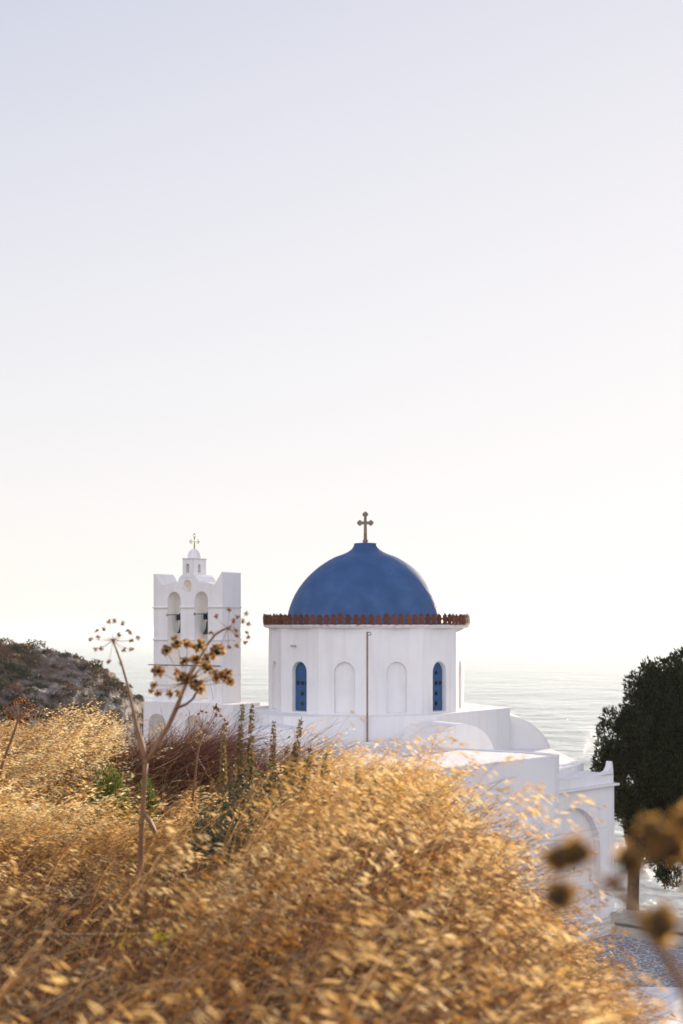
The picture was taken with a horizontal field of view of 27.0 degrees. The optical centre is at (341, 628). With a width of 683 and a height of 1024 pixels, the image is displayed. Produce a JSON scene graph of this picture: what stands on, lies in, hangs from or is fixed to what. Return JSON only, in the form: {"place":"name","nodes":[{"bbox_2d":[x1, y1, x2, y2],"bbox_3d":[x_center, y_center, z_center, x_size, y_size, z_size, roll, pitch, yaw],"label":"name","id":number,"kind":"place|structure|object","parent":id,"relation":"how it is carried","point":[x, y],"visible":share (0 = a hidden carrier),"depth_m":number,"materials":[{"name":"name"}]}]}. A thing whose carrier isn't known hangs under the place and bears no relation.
{"place":"outdoors","nodes":[
{"label":"outdoors","id":0,"kind":"place"},
{"bbox_2d":[0,643,144,769],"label":"headland","id":1,"kind":"structure","parent":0,"point":[65,667],"depth_m":143.03,"materials":[{"name":"grey stone"}]},
{"bbox_2d":[0,637,142,768],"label":"headland scrub","id":2,"kind":"object","parent":1,"relation":"on","point":[114,683],"visible":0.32,"depth_m":141.50,"materials":[{"name":"green plant"}]},
{"bbox_2d":[0,695,682,1023],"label":"ground","id":3,"kind":"structure","parent":0,"point":[311,1013],"depth_m":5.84,"materials":[{"name":"yellow plant"}]},
{"bbox_2d":[0,697,37,775],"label":"umbel plant","id":4,"kind":"object","parent":3,"relation":"on","point":[19,700],"visible":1,"depth_m":8.99,"materials":[{"name":"brown plant"}]},
{"bbox_2d":[39,711,152,793],"bbox_3d":[-2.049,1.040,12.183,0.990,0.721,1.373,0,0,0],"label":"broom shrub","id":5,"kind":"object","parent":3,"relation":"on","point":[117,754],"visible":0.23,"depth_m":12.01,"materials":[{"name":"plant"}]},
{"bbox_2d":[77,762,134,881],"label":"leafy weed","id":6,"kind":"object","parent":3,"relation":"on","point":[111,786],"visible":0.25,"depth_m":9.27,"materials":[{"name":"green plant"}]},
{"bbox_2d":[110,934,133,1017],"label":"yellow flower","id":7,"kind":"object","parent":3,"relation":"on","point":[123,957],"visible":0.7,"depth_m":3.70,"materials":[{"name":"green plant"}]},
{"bbox_2d":[131,777,162,871],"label":"plant","id":8,"kind":"object","parent":3,"relation":"on","point":[150,802],"visible":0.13,"depth_m":8.98,"materials":[{"name":"green plant"}]},
{"bbox_2d":[138,926,179,1008],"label":"yellow flower","id":9,"kind":"object","parent":3,"relation":"on","point":[155,936],"visible":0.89,"depth_m":3.60,"materials":[{"name":"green plant"}]},
{"bbox_2d":[88,608,251,933],"bbox_3d":[-0.593,0.468,4.778,0.555,1.082,0.536,0,0,0],"label":"umbel plant","id":10,"kind":"object","parent":3,"relation":"on","point":[192,682],"visible":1,"depth_m":4.69,"materials":[{"name":"brown plant"}]},
{"bbox_2d":[183,779,232,915],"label":"leafy weed","id":11,"kind":"object","parent":3,"relation":"on","point":[203,825],"visible":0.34,"depth_m":6.80,"materials":[{"name":"green plant"}]},
{"bbox_2d":[117,685,300,797],"bbox_3d":[-1.069,0.944,11.811,1.607,0.934,1.598,0,0,0],"label":"broom shrub","id":12,"kind":"object","parent":3,"relation":"on","point":[184,758],"visible":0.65,"depth_m":11.47,"materials":[{"name":"brown plant"}]},
{"bbox_2d":[191,703,228,805],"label":"umbel plant","id":13,"kind":"object","parent":3,"relation":"on","point":[215,707],"visible":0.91,"depth_m":8.00,"materials":[{"name":"brown plant"}]},
{"bbox_2d":[193,723,241,869],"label":"leafy weed","id":14,"kind":"object","parent":3,"relation":"on","point":[223,779],"visible":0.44,"depth_m":7.60,"materials":[{"name":"green plant"}]},
{"bbox_2d":[198,765,264,898],"bbox_3d":[-0.491,1.029,6.493,0.302,0.824,0.255,0,0,-34],"label":"leafy weed","id":15,"kind":"object","parent":3,"relation":"on","point":[230,813],"visible":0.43,"depth_m":6.49,"materials":[{"name":"green plant"}]},
{"bbox_2d":[208,704,257,880],"bbox_3d":[-0.545,0.934,7.218,0.276,1.108,0.342,0,0,0],"label":"leafy weed","id":16,"kind":"object","parent":3,"relation":"on","point":[238,764],"visible":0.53,"depth_m":7.20,"materials":[{"name":"green plant"}]},
{"bbox_2d":[224,705,271,885],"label":"leafy weed","id":17,"kind":"object","parent":3,"relation":"on","point":[250,754],"visible":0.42,"depth_m":7.29,"materials":[{"name":"green plant"}]},
{"bbox_2d":[239,721,300,884],"bbox_3d":[-0.355,0.919,7.013,0.318,0.930,0.267,0,0,0],"label":"leafy weed","id":18,"kind":"object","parent":3,"relation":"on","point":[270,756],"visible":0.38,"depth_m":7.00,"materials":[{"name":"green plant"}]},
{"bbox_2d":[252,717,314,863],"bbox_3d":[-0.261,0.891,6.894,0.315,0.925,0.266,0,0,-21],"label":"leafy weed","id":19,"kind":"object","parent":3,"relation":"on","point":[296,750],"visible":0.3,"depth_m":6.90,"materials":[{"name":"green plant"}]},
{"bbox_2d":[253,745,313,873],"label":"leafy weed","id":20,"kind":"object","parent":3,"relation":"on","point":[286,773],"visible":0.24,"depth_m":6.59,"materials":[{"name":"green plant"}]},
{"bbox_2d":[215,721,357,818],"bbox_3d":[-0.291,1.083,10.637,1.353,0.777,1.583,0,0,0],"label":"broom shrub","id":21,"kind":"object","parent":3,"relation":"on","point":[280,760],"visible":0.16,"depth_m":10.55,"materials":[{"name":"plant"}]},
{"bbox_2d":[266,745,317,865],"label":"leafy weed","id":22,"kind":"object","parent":3,"relation":"on","point":[305,766],"visible":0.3,"depth_m":6.59,"materials":[{"name":"green plant"}]},
{"bbox_2d":[291,752,354,870],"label":"leafy weed","id":23,"kind":"object","parent":3,"relation":"on","point":[322,773],"visible":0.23,"depth_m":6.29,"materials":[{"name":"green plant"}]},
{"bbox_2d":[320,766,382,882],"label":"leafy weed","id":24,"kind":"object","parent":3,"relation":"on","point":[370,790],"visible":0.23,"depth_m":5.61,"materials":[{"name":"green plant"}]},
{"bbox_2d":[233,512,619,958],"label":"church","id":25,"kind":"structure","parent":3,"relation":"on","point":[370,634],"depth_m":37.47,"materials":[{"name":"paint"}]},
{"bbox_2d":[143,533,268,749],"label":"bell tower","id":26,"kind":"structure","parent":25,"relation":"on","point":[192,601],"depth_m":40.65,"materials":[{"name":"paint"}]},
{"bbox_2d":[296,662,306,710],"bbox_3d":[-1.040,1.559,38.167,0.524,1.302,0.038,0,0,43],"label":"window","id":27,"kind":"structure","parent":25,"relation":"in","point":[301,673],"depth_m":38.19,"materials":[{"name":"blue paint"}]},
{"bbox_2d":[433,662,441,710],"bbox_3d":[2.533,1.559,38.260,0.038,1.302,0.524,0,0,43],"label":"window","id":28,"kind":"structure","parent":25,"relation":"in","point":[437,669],"depth_m":38.30,"materials":[{"name":"blue paint"}]},
{"bbox_2d":[539,806,682,1008],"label":"umbel plant","id":29,"kind":"object","parent":3,"relation":"on","point":[657,926],"visible":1,"depth_m":0.98,"materials":[{"name":"brown plant"}]},
{"bbox_2d":[572,987,682,1023],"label":"courtyard step","id":30,"kind":"object","parent":3,"relation":"on","point":[663,995],"depth_m":27.98,"materials":[{"name":"paint"}]},
{"bbox_2d":[589,646,682,910],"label":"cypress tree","id":31,"kind":"object","parent":3,"relation":"on","point":[645,752],"visible":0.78,"depth_m":37.62,"materials":[{"name":"green plant"}]},
{"bbox_2d":[611,909,682,945],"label":"wall","id":32,"kind":"structure","parent":3,"relation":"on","point":[632,927],"depth_m":34.50,"materials":[{"name":"white paint"}]},
{"bbox_2d":[0,630,682,917],"bbox_3d":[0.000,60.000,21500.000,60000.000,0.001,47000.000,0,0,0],"label":"sea","id":33,"kind":"structure","parent":0,"point":[559,690],"depth_m":2072.56,"materials":[{"name":"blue liquid"}]},
{"bbox_2d":[0,0,682,629],"label":"sky","id":34,"kind":"structure","parent":0,"point":[275,275],"materials":[{"name":"white"}]},
{"bbox_2d":[534,934,682,986],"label":"courtyard paving","id":35,"kind":"structure","parent":0,"point":[650,955],"depth_m":32.31,"materials":[{"name":"grey stone"}]}
]}

